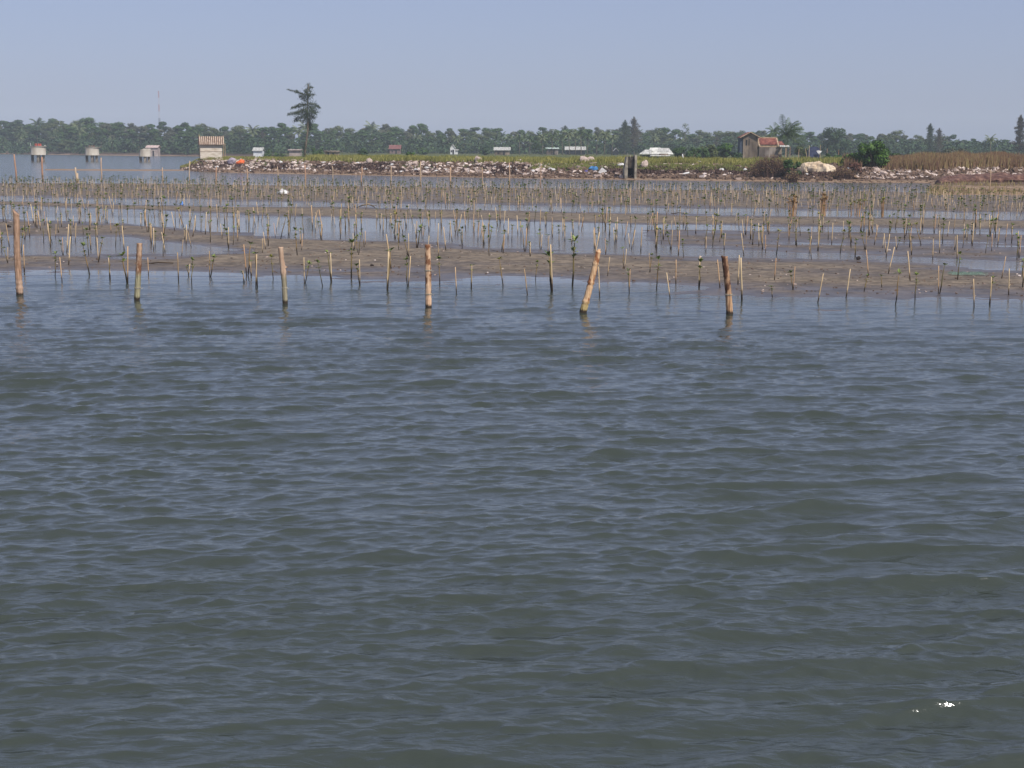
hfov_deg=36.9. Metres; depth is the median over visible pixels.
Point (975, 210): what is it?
mangrove seedling
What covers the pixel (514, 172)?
dark weed
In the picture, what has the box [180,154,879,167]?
bank grass
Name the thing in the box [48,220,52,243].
mangrove seedling
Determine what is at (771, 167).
twiggy shrub
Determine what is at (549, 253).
mangrove seedling
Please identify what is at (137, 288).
wooden post
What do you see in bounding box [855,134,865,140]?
broadleaf tree
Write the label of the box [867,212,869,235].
mangrove seedling
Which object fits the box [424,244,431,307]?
wooden post
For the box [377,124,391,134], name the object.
broadleaf tree
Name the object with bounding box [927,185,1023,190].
silt bank
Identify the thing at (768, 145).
tiled house
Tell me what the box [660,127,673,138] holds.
broadleaf tree
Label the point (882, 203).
seedling bundle
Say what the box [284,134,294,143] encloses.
broadleaf tree
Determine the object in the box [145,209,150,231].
mangrove seedling
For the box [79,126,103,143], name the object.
broadleaf tree
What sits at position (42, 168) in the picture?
fence post
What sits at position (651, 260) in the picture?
mangrove seedling
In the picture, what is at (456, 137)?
coconut palm
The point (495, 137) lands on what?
coconut palm
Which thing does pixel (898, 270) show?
mangrove seedling
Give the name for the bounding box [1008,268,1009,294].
bamboo stake
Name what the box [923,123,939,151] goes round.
casuarina tree
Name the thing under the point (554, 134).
coconut palm
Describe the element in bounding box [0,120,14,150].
broadleaf tree
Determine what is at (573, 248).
mangrove seedling
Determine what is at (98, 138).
broadleaf tree
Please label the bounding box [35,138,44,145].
broadleaf tree
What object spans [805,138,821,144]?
broadleaf tree
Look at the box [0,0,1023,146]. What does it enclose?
sky
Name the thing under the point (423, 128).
broadleaf tree
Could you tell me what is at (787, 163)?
green bush
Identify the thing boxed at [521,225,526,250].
mangrove seedling
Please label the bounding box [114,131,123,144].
broadleaf tree
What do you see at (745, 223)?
mangrove seedling
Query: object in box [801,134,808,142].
broadleaf tree
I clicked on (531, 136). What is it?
coconut palm
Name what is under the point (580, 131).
coconut palm
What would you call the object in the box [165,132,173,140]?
broadleaf tree
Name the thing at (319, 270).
mangrove seedling
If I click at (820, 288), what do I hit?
bamboo stake
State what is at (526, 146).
broadleaf tree
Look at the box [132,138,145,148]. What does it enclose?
broadleaf tree
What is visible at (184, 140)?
broadleaf tree
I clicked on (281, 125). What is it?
broadleaf tree
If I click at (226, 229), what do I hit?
mangrove seedling
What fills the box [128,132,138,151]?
broadleaf tree
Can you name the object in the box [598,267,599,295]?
bamboo stake
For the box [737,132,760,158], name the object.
gabled outhouse
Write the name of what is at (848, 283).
bamboo stake
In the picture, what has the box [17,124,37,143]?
broadleaf tree
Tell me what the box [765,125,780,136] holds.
coconut palm
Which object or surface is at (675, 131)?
broadleaf tree
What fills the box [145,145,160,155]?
waterside shack
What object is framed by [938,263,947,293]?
mangrove seedling
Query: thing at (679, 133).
coconut palm
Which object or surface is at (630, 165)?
sluice gate
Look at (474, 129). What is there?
broadleaf tree
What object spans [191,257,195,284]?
mangrove seedling
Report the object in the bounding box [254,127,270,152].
broadleaf tree
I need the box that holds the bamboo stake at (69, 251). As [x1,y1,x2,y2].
[68,237,70,264]
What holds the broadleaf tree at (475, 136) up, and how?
on the ground at (380, 154)
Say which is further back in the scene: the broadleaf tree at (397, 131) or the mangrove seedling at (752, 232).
the broadleaf tree at (397, 131)
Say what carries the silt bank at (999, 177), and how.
on the ground at (380, 154)
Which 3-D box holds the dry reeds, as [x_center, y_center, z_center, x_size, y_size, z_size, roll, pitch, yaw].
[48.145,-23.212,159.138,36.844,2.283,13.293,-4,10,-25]
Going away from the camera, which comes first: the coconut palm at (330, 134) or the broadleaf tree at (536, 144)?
the broadleaf tree at (536, 144)
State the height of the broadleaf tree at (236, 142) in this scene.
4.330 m
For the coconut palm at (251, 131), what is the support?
on the ground at (380, 154)
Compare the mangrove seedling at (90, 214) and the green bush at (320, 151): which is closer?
the mangrove seedling at (90, 214)
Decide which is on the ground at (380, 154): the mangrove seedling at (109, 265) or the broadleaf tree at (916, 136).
the broadleaf tree at (916, 136)
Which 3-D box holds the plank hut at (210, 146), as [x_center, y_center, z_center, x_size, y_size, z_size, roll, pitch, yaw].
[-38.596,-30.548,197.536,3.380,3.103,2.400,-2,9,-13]
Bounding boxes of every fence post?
[13,154,16,178]
[41,157,43,180]
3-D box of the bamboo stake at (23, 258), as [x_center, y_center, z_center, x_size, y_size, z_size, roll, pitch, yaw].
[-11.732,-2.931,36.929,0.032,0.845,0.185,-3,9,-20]
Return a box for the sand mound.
[797,161,835,171]
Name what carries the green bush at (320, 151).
on the ground at (380, 154)
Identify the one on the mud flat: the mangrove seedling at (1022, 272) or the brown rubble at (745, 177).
the mangrove seedling at (1022, 272)
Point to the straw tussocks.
(995, 184)
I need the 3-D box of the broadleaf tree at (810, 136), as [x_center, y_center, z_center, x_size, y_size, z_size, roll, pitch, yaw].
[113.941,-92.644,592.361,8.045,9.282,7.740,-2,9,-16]
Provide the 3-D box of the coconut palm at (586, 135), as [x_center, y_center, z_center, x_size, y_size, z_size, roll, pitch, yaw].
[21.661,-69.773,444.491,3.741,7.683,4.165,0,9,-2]
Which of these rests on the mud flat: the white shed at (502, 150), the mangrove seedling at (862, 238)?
the mangrove seedling at (862, 238)
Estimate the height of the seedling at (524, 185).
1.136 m
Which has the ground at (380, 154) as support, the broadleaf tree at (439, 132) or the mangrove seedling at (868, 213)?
the broadleaf tree at (439, 132)
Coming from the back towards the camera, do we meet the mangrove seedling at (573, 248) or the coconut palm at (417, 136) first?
the coconut palm at (417, 136)
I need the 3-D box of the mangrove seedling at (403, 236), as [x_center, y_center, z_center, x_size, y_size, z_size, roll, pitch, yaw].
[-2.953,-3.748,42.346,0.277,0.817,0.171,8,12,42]
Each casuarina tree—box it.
[287,83,320,156]
[614,120,633,154]
[627,116,643,154]
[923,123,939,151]
[934,128,945,152]
[1010,114,1023,154]
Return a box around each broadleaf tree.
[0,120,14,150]
[0,128,10,147]
[7,126,27,142]
[9,120,26,141]
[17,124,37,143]
[26,126,40,143]
[34,118,59,136]
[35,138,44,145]
[39,129,52,150]
[41,123,58,138]
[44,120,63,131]
[44,137,59,151]
[56,124,74,137]
[56,127,80,145]
[56,140,74,152]
[59,123,86,140]
[78,117,97,139]
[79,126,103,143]
[81,124,91,143]
[88,126,104,138]
[93,136,107,151]
[99,129,108,142]
[100,123,116,138]
[106,125,124,141]
[108,122,126,138]
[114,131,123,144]
[119,141,130,152]
[122,123,140,138]
[124,129,135,140]
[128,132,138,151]
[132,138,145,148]
[134,125,148,139]
[140,133,149,144]
[145,124,155,139]
[146,129,165,142]
[150,129,164,140]
[156,121,168,136]
[163,127,175,139]
[163,140,175,151]
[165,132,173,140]
[172,126,184,140]
[176,138,190,151]
[179,122,200,134]
[185,126,193,140]
[190,123,204,138]
[192,126,204,140]
[203,131,215,135]
[205,127,221,135]
[219,126,228,132]
[222,131,231,140]
[227,125,244,136]
[229,127,246,140]
[232,140,249,153]
[243,133,252,144]
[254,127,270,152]
[267,128,286,139]
[277,123,292,134]
[280,126,293,141]
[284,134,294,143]
[295,131,310,142]
[295,140,313,151]
[299,127,320,152]
[308,123,328,138]
[311,133,321,142]
[327,125,343,139]
[329,130,338,141]
[339,128,364,152]
[340,134,353,145]
[349,130,371,146]
[363,141,386,152]
[364,125,379,141]
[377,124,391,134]
[384,127,404,144]
[384,140,396,152]
[401,125,418,135]
[402,129,412,136]
[411,129,425,140]
[412,123,428,136]
[425,133,437,140]
[436,130,446,140]
[446,130,455,144]
[451,131,469,142]
[454,142,474,153]
[464,127,480,138]
[467,132,481,141]
[475,135,494,151]
[480,130,497,145]
[481,128,496,138]
[492,128,505,144]
[510,131,518,143]
[518,141,532,153]
[523,131,538,142]
[531,131,548,154]
[538,127,546,131]
[541,133,556,144]
[542,129,559,143]
[555,141,574,150]
[559,129,579,142]
[582,129,596,143]
[592,127,604,139]
[592,143,603,153]
[611,131,618,140]
[646,127,662,140]
[649,130,668,143]
[658,133,674,143]
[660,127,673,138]
[670,129,680,139]
[680,124,689,154]
[686,133,696,141]
[693,130,711,140]
[708,131,724,144]
[710,132,721,143]
[721,131,736,142]
[756,130,769,136]
[766,114,807,156]
[786,145,797,154]
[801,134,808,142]
[805,132,816,143]
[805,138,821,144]
[817,133,826,140]
[821,127,851,156]
[843,133,853,140]
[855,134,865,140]
[877,135,888,144]
[887,130,903,143]
[898,138,910,154]
[913,134,924,141]
[946,135,956,140]
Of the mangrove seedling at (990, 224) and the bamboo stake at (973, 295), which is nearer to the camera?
the bamboo stake at (973, 295)
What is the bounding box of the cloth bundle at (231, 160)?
[227,157,235,164]
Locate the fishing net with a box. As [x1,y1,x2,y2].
[948,271,987,275]
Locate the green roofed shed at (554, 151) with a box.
[546,147,558,154]
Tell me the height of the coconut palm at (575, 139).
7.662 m
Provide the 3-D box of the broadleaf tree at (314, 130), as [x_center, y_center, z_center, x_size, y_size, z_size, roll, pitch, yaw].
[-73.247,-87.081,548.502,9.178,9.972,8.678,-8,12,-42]
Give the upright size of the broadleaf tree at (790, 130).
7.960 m
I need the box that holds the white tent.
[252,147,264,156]
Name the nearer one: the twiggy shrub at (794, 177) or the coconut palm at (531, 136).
the twiggy shrub at (794, 177)
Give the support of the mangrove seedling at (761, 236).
on the mud flat
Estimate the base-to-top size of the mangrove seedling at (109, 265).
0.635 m
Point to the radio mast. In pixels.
(158, 105)
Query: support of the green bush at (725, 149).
on the ground at (380, 154)
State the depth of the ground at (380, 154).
187.92 m
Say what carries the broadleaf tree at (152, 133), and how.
on the ground at (380, 154)
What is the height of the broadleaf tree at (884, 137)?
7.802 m
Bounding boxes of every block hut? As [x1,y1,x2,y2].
[288,149,302,155]
[323,150,340,155]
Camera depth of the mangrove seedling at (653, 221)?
52.44 m
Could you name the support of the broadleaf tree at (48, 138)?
on the ground at (380, 154)
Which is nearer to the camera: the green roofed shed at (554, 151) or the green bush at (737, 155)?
the green bush at (737, 155)
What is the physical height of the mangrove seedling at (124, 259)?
1.019 m
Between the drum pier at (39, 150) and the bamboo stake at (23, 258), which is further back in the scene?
the drum pier at (39, 150)
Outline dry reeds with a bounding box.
[842,150,1023,170]
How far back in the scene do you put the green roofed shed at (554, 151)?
464.70 m
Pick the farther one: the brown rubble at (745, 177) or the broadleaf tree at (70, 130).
the broadleaf tree at (70, 130)
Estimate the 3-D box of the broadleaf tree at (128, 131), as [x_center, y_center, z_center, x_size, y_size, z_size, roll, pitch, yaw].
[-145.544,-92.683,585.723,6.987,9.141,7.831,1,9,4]
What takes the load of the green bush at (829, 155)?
on the ground at (380, 154)
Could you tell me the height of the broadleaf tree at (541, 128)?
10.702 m
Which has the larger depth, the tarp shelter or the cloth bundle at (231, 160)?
the tarp shelter
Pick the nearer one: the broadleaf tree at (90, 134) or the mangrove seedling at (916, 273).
the mangrove seedling at (916, 273)
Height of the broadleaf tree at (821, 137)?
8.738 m
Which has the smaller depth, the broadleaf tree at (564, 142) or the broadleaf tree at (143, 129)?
the broadleaf tree at (564, 142)
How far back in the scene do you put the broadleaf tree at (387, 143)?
516.84 m
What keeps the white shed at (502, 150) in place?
on the ground at (380, 154)
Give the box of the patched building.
[640,148,672,157]
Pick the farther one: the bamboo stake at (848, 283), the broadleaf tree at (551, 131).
the broadleaf tree at (551, 131)
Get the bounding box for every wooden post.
[13,210,23,294]
[134,243,142,299]
[278,247,289,303]
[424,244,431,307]
[579,250,600,312]
[721,256,734,313]
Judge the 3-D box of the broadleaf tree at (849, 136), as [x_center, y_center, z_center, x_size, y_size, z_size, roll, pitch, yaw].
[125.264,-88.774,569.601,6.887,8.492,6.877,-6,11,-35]
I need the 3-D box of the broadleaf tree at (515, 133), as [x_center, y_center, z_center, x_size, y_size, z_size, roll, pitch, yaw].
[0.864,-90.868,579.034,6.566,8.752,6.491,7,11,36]
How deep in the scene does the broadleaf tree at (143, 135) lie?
547.26 m
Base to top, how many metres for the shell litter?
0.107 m
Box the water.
[0,154,1023,767]
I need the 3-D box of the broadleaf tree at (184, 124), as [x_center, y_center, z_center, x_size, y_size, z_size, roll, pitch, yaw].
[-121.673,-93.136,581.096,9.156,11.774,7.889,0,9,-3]
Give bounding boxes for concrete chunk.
[580,156,588,160]
[641,160,647,166]
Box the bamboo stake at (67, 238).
[66,224,68,251]
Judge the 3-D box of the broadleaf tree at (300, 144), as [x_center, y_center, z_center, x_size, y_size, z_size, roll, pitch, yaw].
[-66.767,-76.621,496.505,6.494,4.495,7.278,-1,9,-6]
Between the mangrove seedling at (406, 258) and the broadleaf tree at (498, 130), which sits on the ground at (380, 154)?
the broadleaf tree at (498, 130)
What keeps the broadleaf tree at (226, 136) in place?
on the ground at (380, 154)
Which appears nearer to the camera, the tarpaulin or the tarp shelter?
the tarpaulin
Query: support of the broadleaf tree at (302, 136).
on the ground at (380, 154)
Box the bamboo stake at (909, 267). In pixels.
[907,251,910,280]
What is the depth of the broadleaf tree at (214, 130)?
550.67 m
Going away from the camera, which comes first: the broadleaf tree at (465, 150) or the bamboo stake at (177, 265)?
the bamboo stake at (177, 265)
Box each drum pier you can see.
[30,143,46,161]
[85,147,99,161]
[139,149,150,161]
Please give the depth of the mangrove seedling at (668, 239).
46.26 m
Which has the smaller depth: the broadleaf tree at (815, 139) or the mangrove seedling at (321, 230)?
the mangrove seedling at (321, 230)
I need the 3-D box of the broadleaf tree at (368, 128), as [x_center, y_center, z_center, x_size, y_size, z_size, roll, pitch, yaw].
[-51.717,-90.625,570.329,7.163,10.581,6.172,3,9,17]
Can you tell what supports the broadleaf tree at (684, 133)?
on the ground at (380, 154)
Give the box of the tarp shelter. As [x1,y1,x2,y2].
[807,145,820,158]
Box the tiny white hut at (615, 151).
[613,148,617,154]
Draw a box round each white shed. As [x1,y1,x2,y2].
[494,147,510,154]
[564,146,585,154]
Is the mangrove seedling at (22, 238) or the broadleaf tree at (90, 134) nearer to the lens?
the mangrove seedling at (22, 238)
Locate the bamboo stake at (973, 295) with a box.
[973,279,975,306]
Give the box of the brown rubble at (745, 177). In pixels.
[180,158,1023,182]
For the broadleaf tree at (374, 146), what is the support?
on the ground at (380, 154)
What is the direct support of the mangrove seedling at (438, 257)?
on the mud flat
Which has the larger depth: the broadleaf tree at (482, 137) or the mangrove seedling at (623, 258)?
the broadleaf tree at (482, 137)
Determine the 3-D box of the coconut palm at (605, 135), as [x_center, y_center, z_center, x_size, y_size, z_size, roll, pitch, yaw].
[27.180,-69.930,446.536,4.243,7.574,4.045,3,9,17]
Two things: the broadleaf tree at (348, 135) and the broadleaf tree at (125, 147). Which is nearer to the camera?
the broadleaf tree at (125, 147)
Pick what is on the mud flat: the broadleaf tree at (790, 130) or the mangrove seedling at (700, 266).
the mangrove seedling at (700, 266)
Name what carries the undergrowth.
on the ground at (380, 154)
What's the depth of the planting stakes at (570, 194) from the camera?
94.99 m
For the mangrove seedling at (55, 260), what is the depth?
35.88 m
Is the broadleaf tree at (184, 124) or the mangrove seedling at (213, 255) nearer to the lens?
the mangrove seedling at (213, 255)
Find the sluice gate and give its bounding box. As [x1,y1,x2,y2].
[623,152,636,178]
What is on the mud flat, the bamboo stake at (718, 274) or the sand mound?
the bamboo stake at (718, 274)
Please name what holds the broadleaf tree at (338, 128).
on the ground at (380, 154)
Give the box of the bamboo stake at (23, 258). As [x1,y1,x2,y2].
[23,245,24,271]
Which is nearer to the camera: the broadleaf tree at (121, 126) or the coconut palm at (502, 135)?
the coconut palm at (502, 135)
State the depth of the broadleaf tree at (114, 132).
583.47 m
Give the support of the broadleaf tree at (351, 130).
on the ground at (380, 154)
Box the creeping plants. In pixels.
[529,162,759,170]
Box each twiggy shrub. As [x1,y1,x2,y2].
[748,154,792,177]
[786,168,798,181]
[830,167,855,179]
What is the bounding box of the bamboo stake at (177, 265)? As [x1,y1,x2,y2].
[177,252,178,279]
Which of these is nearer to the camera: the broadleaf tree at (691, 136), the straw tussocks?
the straw tussocks
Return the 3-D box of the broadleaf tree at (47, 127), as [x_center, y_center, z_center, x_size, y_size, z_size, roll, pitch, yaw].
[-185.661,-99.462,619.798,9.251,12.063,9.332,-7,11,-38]
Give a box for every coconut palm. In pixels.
[14,129,26,141]
[29,117,45,126]
[71,122,86,135]
[191,131,201,138]
[243,124,259,136]
[289,125,305,137]
[296,121,306,134]
[326,132,336,139]
[363,121,380,132]
[412,133,423,139]
[452,134,461,142]
[492,135,501,145]
[497,132,505,138]
[514,134,523,154]
[524,133,534,154]
[537,134,547,154]
[547,131,557,154]
[556,131,568,154]
[562,129,574,154]
[571,131,581,154]
[574,128,586,154]
[581,130,593,154]
[591,133,602,154]
[598,130,612,154]
[608,134,618,149]
[639,134,649,141]
[648,134,660,143]
[676,131,689,139]
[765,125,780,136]
[983,134,997,151]
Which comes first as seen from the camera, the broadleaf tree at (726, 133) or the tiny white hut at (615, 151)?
the tiny white hut at (615, 151)
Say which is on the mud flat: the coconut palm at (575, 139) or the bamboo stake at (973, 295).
the bamboo stake at (973, 295)
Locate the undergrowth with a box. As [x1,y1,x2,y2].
[0,136,1023,154]
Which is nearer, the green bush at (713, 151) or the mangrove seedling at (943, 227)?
the mangrove seedling at (943, 227)
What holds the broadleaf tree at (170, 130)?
on the ground at (380, 154)
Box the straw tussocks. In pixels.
[927,180,1023,194]
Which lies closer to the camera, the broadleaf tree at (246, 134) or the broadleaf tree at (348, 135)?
the broadleaf tree at (246, 134)
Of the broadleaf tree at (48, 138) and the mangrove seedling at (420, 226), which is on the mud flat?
the mangrove seedling at (420, 226)
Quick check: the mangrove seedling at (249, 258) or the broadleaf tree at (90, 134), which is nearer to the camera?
the mangrove seedling at (249, 258)
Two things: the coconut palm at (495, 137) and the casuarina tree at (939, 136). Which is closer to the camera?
the casuarina tree at (939, 136)
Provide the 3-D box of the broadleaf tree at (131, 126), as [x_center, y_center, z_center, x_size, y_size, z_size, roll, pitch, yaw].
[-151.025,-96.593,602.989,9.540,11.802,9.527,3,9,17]
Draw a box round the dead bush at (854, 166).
[848,162,862,174]
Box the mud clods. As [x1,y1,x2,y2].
[1,185,1022,295]
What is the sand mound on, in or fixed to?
on the ground at (380, 154)
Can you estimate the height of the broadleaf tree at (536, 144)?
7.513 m
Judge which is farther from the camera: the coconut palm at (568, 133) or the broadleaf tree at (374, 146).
the broadleaf tree at (374, 146)
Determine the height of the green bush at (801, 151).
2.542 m
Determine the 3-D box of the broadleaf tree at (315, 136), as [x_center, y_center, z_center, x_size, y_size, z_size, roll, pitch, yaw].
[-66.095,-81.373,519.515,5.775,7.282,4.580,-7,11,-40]
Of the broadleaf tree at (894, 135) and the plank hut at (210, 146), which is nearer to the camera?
the plank hut at (210, 146)
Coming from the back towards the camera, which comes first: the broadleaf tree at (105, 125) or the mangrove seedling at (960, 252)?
the broadleaf tree at (105, 125)
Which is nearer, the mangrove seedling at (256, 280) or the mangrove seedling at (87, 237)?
the mangrove seedling at (256, 280)
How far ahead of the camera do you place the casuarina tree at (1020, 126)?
423.88 m
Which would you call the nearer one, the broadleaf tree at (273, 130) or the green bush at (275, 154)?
the green bush at (275, 154)
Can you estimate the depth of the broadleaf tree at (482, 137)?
539.32 m
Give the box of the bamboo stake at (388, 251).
[386,234,391,268]
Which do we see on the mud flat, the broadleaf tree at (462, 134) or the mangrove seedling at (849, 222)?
the mangrove seedling at (849, 222)
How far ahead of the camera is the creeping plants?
156.48 m
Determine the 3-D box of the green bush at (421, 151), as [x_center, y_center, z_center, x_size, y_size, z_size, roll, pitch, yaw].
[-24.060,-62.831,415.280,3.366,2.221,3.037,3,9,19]
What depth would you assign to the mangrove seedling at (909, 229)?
47.53 m
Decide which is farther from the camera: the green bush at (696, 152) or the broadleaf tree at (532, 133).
the broadleaf tree at (532, 133)
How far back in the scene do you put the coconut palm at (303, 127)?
571.70 m
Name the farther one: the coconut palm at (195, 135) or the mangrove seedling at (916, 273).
the coconut palm at (195, 135)
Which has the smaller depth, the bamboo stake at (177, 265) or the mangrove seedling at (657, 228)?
the bamboo stake at (177, 265)
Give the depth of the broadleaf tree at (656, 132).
576.20 m
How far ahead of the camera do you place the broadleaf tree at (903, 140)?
545.39 m
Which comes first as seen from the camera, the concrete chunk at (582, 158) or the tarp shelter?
the concrete chunk at (582, 158)
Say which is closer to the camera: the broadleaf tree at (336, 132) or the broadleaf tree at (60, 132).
the broadleaf tree at (336, 132)
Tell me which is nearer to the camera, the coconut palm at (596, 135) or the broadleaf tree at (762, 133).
the coconut palm at (596, 135)
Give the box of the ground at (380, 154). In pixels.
[1,151,1023,194]
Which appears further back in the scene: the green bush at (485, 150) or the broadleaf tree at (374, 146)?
the broadleaf tree at (374, 146)
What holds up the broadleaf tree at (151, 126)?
on the ground at (380, 154)
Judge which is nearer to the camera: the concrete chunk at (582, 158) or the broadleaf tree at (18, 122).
the concrete chunk at (582, 158)
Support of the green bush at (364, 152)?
on the ground at (380, 154)
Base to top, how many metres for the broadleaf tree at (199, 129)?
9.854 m
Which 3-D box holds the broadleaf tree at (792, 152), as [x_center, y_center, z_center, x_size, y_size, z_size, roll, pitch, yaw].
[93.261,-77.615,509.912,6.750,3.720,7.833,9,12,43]
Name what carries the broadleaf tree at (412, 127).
on the ground at (380, 154)
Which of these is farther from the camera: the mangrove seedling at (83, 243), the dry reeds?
the dry reeds
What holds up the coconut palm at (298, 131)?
on the ground at (380, 154)
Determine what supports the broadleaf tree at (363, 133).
on the ground at (380, 154)
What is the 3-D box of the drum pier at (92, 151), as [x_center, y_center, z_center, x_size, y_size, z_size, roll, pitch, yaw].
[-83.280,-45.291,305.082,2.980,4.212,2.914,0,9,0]
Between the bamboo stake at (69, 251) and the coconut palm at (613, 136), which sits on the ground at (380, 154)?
the coconut palm at (613, 136)
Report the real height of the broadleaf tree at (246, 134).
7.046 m
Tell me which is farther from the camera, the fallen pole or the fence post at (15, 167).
the fence post at (15, 167)
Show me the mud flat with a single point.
(562, 264)
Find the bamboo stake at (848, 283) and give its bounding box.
[846,269,850,297]
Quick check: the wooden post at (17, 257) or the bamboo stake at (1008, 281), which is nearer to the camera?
the wooden post at (17, 257)
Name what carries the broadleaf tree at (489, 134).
on the ground at (380, 154)
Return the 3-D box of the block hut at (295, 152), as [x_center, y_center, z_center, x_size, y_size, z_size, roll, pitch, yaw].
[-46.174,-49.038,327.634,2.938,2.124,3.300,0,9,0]
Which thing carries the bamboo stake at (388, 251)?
on the mud flat
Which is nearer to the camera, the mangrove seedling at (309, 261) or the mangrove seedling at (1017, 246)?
the mangrove seedling at (309, 261)
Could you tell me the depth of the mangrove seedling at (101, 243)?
39.89 m
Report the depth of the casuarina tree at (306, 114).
210.58 m
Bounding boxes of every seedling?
[1,174,1023,220]
[20,227,23,252]
[34,206,37,226]
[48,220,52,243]
[54,251,57,275]
[80,242,89,274]
[85,227,88,254]
[87,213,91,229]
[96,236,104,261]
[108,256,111,277]
[118,246,127,282]
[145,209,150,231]
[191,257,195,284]
[209,251,216,276]
[224,227,228,247]
[243,241,252,274]
[252,252,257,286]
[292,227,298,254]
[304,260,311,282]
[316,259,322,286]
[318,221,321,239]
[325,249,331,280]
[348,238,354,278]
[354,259,359,284]
[384,247,393,289]
[401,233,408,256]
[404,256,410,285]
[416,221,421,247]
[436,256,441,284]
[470,264,474,287]
[496,256,503,285]
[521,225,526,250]
[542,244,554,291]
[569,235,578,285]
[600,207,607,227]
[621,247,626,268]
[626,268,630,293]
[649,211,657,235]
[649,253,653,271]
[655,227,659,252]
[655,255,662,289]
[666,230,672,249]
[698,257,702,287]
[712,214,719,234]
[743,214,747,234]
[751,224,756,244]
[758,225,763,248]
[788,269,794,289]
[817,226,822,250]
[846,221,852,247]
[859,230,866,249]
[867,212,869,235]
[895,269,902,304]
[907,223,912,246]
[913,272,918,299]
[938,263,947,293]
[942,217,947,242]
[957,251,963,279]
[973,209,976,226]
[989,216,993,236]
[989,275,996,303]
[993,215,998,237]
[1015,233,1020,257]
[1019,258,1023,286]
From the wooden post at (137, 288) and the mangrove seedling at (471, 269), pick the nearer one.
the wooden post at (137, 288)
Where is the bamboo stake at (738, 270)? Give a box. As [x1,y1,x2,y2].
[737,255,739,283]
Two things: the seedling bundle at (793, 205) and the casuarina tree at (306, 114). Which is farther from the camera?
the casuarina tree at (306, 114)
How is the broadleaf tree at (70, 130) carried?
on the ground at (380, 154)
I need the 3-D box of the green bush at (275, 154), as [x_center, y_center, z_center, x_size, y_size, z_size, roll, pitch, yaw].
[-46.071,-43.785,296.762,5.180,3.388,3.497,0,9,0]
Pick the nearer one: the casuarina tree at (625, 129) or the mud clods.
the mud clods
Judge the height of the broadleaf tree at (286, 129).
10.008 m
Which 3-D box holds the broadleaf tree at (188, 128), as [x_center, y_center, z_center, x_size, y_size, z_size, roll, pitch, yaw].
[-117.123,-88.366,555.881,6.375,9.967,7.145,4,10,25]
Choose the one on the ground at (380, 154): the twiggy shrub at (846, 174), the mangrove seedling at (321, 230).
the twiggy shrub at (846, 174)
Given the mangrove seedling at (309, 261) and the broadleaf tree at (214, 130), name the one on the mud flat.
the mangrove seedling at (309, 261)
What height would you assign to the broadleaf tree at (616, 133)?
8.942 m
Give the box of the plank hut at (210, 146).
[198,136,223,158]
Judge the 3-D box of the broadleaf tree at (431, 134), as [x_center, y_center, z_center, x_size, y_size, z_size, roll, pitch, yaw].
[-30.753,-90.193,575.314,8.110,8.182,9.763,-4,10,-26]
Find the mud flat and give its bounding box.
[0,182,1023,310]
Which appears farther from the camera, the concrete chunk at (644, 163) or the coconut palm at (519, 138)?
the coconut palm at (519, 138)
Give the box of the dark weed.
[218,161,860,175]
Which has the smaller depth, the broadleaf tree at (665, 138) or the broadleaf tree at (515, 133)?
the broadleaf tree at (665, 138)
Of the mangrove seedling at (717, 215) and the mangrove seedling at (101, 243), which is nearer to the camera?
the mangrove seedling at (101, 243)
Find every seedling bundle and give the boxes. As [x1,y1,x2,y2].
[786,194,797,215]
[818,192,828,215]
[849,198,866,214]
[879,197,885,215]
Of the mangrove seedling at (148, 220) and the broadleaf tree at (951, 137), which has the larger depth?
the broadleaf tree at (951, 137)
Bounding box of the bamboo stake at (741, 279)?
[740,258,742,300]
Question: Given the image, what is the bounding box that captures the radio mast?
[158,91,160,132]
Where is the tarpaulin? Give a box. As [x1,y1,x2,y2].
[588,166,597,170]
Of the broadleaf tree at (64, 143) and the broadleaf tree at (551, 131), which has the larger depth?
the broadleaf tree at (551, 131)
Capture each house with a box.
[389,145,401,153]
[450,144,455,153]
[757,137,788,157]
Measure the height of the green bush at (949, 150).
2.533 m
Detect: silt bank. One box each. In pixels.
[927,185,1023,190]
[935,172,1023,183]
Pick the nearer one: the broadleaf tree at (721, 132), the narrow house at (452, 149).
the narrow house at (452, 149)
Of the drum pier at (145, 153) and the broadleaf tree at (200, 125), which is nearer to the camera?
the drum pier at (145, 153)
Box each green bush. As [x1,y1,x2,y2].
[264,149,286,156]
[311,148,323,154]
[358,148,367,155]
[417,148,428,154]
[480,146,489,154]
[672,146,709,157]
[700,144,718,158]
[716,143,734,158]
[732,152,742,158]
[783,159,801,175]
[794,145,808,158]
[823,153,841,157]
[840,153,856,163]
[851,140,890,166]
[941,148,966,153]
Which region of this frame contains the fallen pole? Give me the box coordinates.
[145,262,173,263]
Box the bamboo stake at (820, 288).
[817,273,823,301]
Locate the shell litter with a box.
[10,186,1022,292]
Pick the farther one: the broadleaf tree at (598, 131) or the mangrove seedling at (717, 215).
the broadleaf tree at (598, 131)
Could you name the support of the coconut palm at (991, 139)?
on the ground at (380, 154)
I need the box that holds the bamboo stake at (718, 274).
[717,260,720,287]
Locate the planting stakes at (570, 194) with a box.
[2,176,1019,222]
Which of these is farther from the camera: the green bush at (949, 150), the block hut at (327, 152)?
the block hut at (327, 152)
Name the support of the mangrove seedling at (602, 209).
on the mud flat
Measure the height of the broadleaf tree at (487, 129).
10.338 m
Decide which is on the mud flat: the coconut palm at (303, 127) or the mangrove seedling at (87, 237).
the mangrove seedling at (87, 237)

